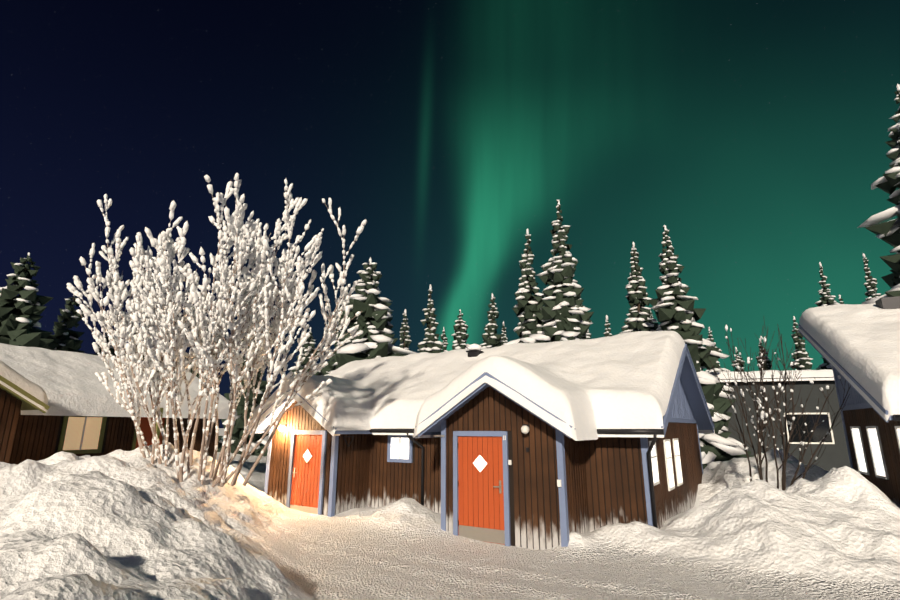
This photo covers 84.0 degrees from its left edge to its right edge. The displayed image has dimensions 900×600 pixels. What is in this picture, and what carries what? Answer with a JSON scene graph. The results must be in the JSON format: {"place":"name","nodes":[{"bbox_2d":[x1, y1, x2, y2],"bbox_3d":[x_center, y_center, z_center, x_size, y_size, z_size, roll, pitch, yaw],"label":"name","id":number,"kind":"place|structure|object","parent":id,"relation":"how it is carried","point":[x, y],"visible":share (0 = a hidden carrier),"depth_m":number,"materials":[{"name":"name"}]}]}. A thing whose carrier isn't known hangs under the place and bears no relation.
{"place":"outdoors","nodes":[
{"label":"outdoors","id":0,"kind":"place"},
{"bbox_2d":[0,428,899,599],"bbox_3d":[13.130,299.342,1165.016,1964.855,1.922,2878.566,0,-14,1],"label":"snow ground","id":1,"kind":"structure","parent":0,"point":[120,524],"depth_m":7.66,"materials":[{"name":"white snow"}]},
{"bbox_2d":[0,252,52,347],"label":"spruce tree","id":2,"kind":"object","parent":1,"relation":"on","point":[20,317],"visible":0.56,"depth_m":30.57,"materials":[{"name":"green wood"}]},
{"bbox_2d":[45,294,84,352],"bbox_3d":[-28.505,5.571,36.062,4.957,12.939,5.162,8,-16,-29],"label":"spruce tree","id":3,"kind":"object","parent":1,"relation":"on","point":[64,338],"visible":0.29,"depth_m":36.45,"materials":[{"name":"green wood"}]},
{"bbox_2d":[91,333,115,356],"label":"spruce tree","id":4,"kind":"object","parent":1,"relation":"on","point":[111,349],"depth_m":40.25,"materials":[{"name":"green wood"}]},
{"bbox_2d":[0,375,219,464],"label":"cabin","id":5,"kind":"object","parent":1,"relation":"on","point":[32,437],"visible":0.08,"depth_m":15.41,"materials":[{"name":"brown wood"}]},
{"bbox_2d":[0,343,236,418],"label":"roof snow","id":6,"kind":"structure","parent":5,"relation":"on","point":[63,383],"depth_m":16.36,"materials":[{"name":"white snow"}]},
{"bbox_2d":[186,324,222,448],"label":"spruce tree","id":7,"kind":"object","parent":1,"relation":"on","point":[220,440],"visible":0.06,"depth_m":42.85,"materials":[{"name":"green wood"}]},
{"bbox_2d":[66,173,366,487],"bbox_3d":[-4.806,0.623,10.565,6.408,6.354,3.865,-5,-15,20],"label":"snowy bush","id":8,"kind":"object","parent":1,"relation":"on","point":[161,325],"visible":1,"depth_m":10.11,"materials":[{"name":"white snow"}]},
{"bbox_2d":[217,320,268,455],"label":"spruce tree","id":9,"kind":"object","parent":1,"relation":"on","point":[238,433],"visible":0.31,"depth_m":40.06,"materials":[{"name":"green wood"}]},
{"bbox_2d":[288,327,322,375],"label":"spruce","id":10,"kind":"object","parent":1,"relation":"on","point":[310,342],"visible":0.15,"depth_m":39.67,"materials":[{"name":"green plant"}]},
{"bbox_2d":[320,327,346,375],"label":"spruce","id":11,"kind":"object","parent":1,"relation":"on","point":[328,368],"visible":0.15,"depth_m":33.26,"materials":[{"name":"green plant"}]},
{"bbox_2d":[332,257,415,366],"bbox_3d":[-4.711,3.501,26.953,6.880,12.425,6.755,-6,-15,22],"label":"spruce","id":12,"kind":"object","parent":1,"relation":"on","point":[375,339],"visible":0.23,"depth_m":26.72,"materials":[{"name":"green"}]},
{"bbox_2d":[395,309,411,353],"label":"spruce","id":13,"kind":"object","parent":1,"relation":"on","point":[404,334],"visible":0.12,"depth_m":36.11,"materials":[{"name":"green plant"}]},
{"bbox_2d":[417,284,444,352],"bbox_3d":[-1.211,4.387,29.753,2.975,11.182,2.928,-8,-16,29],"label":"spruce","id":14,"kind":"object","parent":1,"relation":"on","point":[433,345],"visible":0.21,"depth_m":30.33,"materials":[{"name":"green"}]},
{"bbox_2d":[439,327,448,352],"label":"spruce","id":15,"kind":"object","parent":1,"relation":"on","point":[444,340],"visible":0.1,"depth_m":48.30,"materials":[{"name":"green"}]},
{"bbox_2d":[451,309,468,349],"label":"spruce","id":16,"kind":"object","parent":1,"relation":"on","point":[461,336],"visible":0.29,"depth_m":38.35,"materials":[{"name":"green plant"}]},
{"bbox_2d":[249,344,714,549],"bbox_3d":[0.823,3.962,15.040,11.850,4.810,9.441,-9,-17,32],"label":"cabin","id":17,"kind":"object","parent":1,"relation":"on","point":[525,477],"visible":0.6,"depth_m":10.28,"materials":[{"name":"brown wood"}]},
{"bbox_2d":[466,344,481,349],"bbox_3d":[0.748,1.479,15.419,0.464,0.278,0.467,-9,-17,32],"label":"chimney snow cap","id":18,"kind":"object","parent":17,"relation":"on","point":[474,347],"visible":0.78,"depth_m":15.26,"materials":[{"name":"white snow"}]},
{"bbox_2d":[248,331,714,440],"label":"roof snow","id":19,"kind":"structure","parent":17,"relation":"on","point":[586,389],"depth_m":12.00,"materials":[{"name":"white snow"}]},
{"bbox_2d":[399,438,679,525],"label":"window bars and hinges","id":20,"kind":"object","parent":17,"relation":"attached to","point":[458,481],"visible":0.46,"depth_m":12.78,"materials":[{"name":"white paint"}]},
{"bbox_2d":[480,293,501,347],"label":"spruce","id":21,"kind":"object","parent":1,"relation":"on","point":[491,337],"visible":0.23,"depth_m":33.19,"materials":[{"name":"green"}]},
{"bbox_2d":[501,321,507,344],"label":"spruce","id":22,"kind":"object","parent":1,"relation":"on","point":[504,338],"visible":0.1,"depth_m":47.39,"materials":[{"name":"green plant"}]},
{"bbox_2d":[501,228,550,345],"bbox_3d":[4.029,2.503,26.383,5.039,13.407,4.799,-3,-15,10],"label":"spruce","id":23,"kind":"object","parent":1,"relation":"on","point":[528,328],"visible":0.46,"depth_m":26.43,"materials":[{"name":"green"}]},
{"bbox_2d":[535,200,593,341],"bbox_3d":[6.202,1.785,25.239,6.127,15.051,5.878,-6,-16,22],"label":"spruce","id":24,"kind":"object","parent":1,"relation":"on","point":[565,313],"visible":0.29,"depth_m":25.14,"materials":[{"name":"green plant"}]},
{"bbox_2d":[578,295,590,338],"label":"spruce","id":25,"kind":"object","parent":1,"relation":"on","point":[588,336],"visible":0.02,"depth_m":37.95,"materials":[{"name":"green"}]},
{"bbox_2d":[603,315,611,336],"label":"spruce","id":26,"kind":"object","parent":1,"relation":"on","point":[607,331],"visible":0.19,"depth_m":34.35,"materials":[{"name":"green"}]},
{"bbox_2d":[620,242,658,333],"bbox_3d":[10.481,3.158,27.807,3.990,13.727,4.502,1,-14,-4],"label":"spruce","id":27,"kind":"object","parent":1,"relation":"on","point":[639,315],"visible":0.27,"depth_m":28.39,"materials":[{"name":"green"}]},
{"bbox_2d":[647,225,753,469],"bbox_3d":[11.203,2.677,25.165,6.063,13.788,5.896,-3,-15,12],"label":"spruce","id":28,"kind":"object","parent":1,"relation":"on","point":[673,308],"visible":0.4,"depth_m":24.18,"materials":[{"name":"green"}]},
{"bbox_2d":[705,327,729,372],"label":"spruce","id":29,"kind":"object","parent":1,"relation":"on","point":[716,366],"visible":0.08,"depth_m":39.55,"materials":[{"name":"green"}]},
{"bbox_2d":[732,346,744,371],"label":"spruce","id":30,"kind":"object","parent":1,"relation":"on","point":[736,363],"visible":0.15,"depth_m":49.50,"materials":[{"name":"green plant"}]},
{"bbox_2d":[756,338,770,370],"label":"spruce","id":31,"kind":"object","parent":1,"relation":"on","point":[767,366],"visible":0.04,"depth_m":43.49,"materials":[{"name":"green plant"}]},
{"bbox_2d":[709,322,850,490],"bbox_3d":[7.671,2.760,11.766,2.438,4.848,2.698,2,-14,-8],"label":"bare shrub","id":32,"kind":"object","parent":1,"relation":"on","point":[784,446],"visible":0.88,"depth_m":11.75,"materials":[{"name":"brown plant"}]},
{"bbox_2d":[716,377,850,470],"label":"building","id":33,"kind":"structure","parent":1,"relation":"on","point":[835,454],"depth_m":24.31,"materials":[{"name":"grey paint"}]},
{"bbox_2d":[710,369,833,381],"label":"roof snow","id":34,"kind":"structure","parent":33,"relation":"attached to","point":[810,373],"depth_m":24.73,"materials":[{"name":"white snow"}]},
{"bbox_2d":[790,316,812,369],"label":"spruce","id":35,"kind":"object","parent":1,"relation":"on","point":[803,359],"visible":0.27,"depth_m":45.49,"materials":[{"name":"green plant"}]},
{"bbox_2d":[815,262,838,369],"bbox_3d":[29.093,4.405,37.872,4.090,15.130,3.803,12,-19,-40],"label":"spruce","id":36,"kind":"object","parent":1,"relation":"on","point":[826,298],"visible":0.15,"depth_m":38.48,"materials":[{"name":"green plant"}]},
{"bbox_2d":[798,296,899,505],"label":"cabin","id":37,"kind":"object","parent":1,"relation":"on","point":[872,436],"visible":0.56,"depth_m":11.18,"materials":[{"name":"brown wood"}]},
{"bbox_2d":[798,303,899,420],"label":"roof snow","id":38,"kind":"structure","parent":37,"relation":"on","point":[859,344],"depth_m":10.97,"materials":[{"name":"white snow"}]},
{"bbox_2d":[863,253,880,300],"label":"spruce","id":39,"kind":"object","parent":1,"relation":"on","point":[870,286],"visible":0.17,"depth_m":39.10,"materials":[{"name":"green"}]},
{"bbox_2d":[857,83,899,303],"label":"spruce","id":40,"kind":"object","parent":1,"relation":"on","point":[888,182],"visible":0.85,"depth_m":26.43,"materials":[{"name":"green plant"}]},
{"bbox_2d":[0,0,899,427],"label":"sky","id":41,"kind":"structure","parent":0,"point":[756,132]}
]}

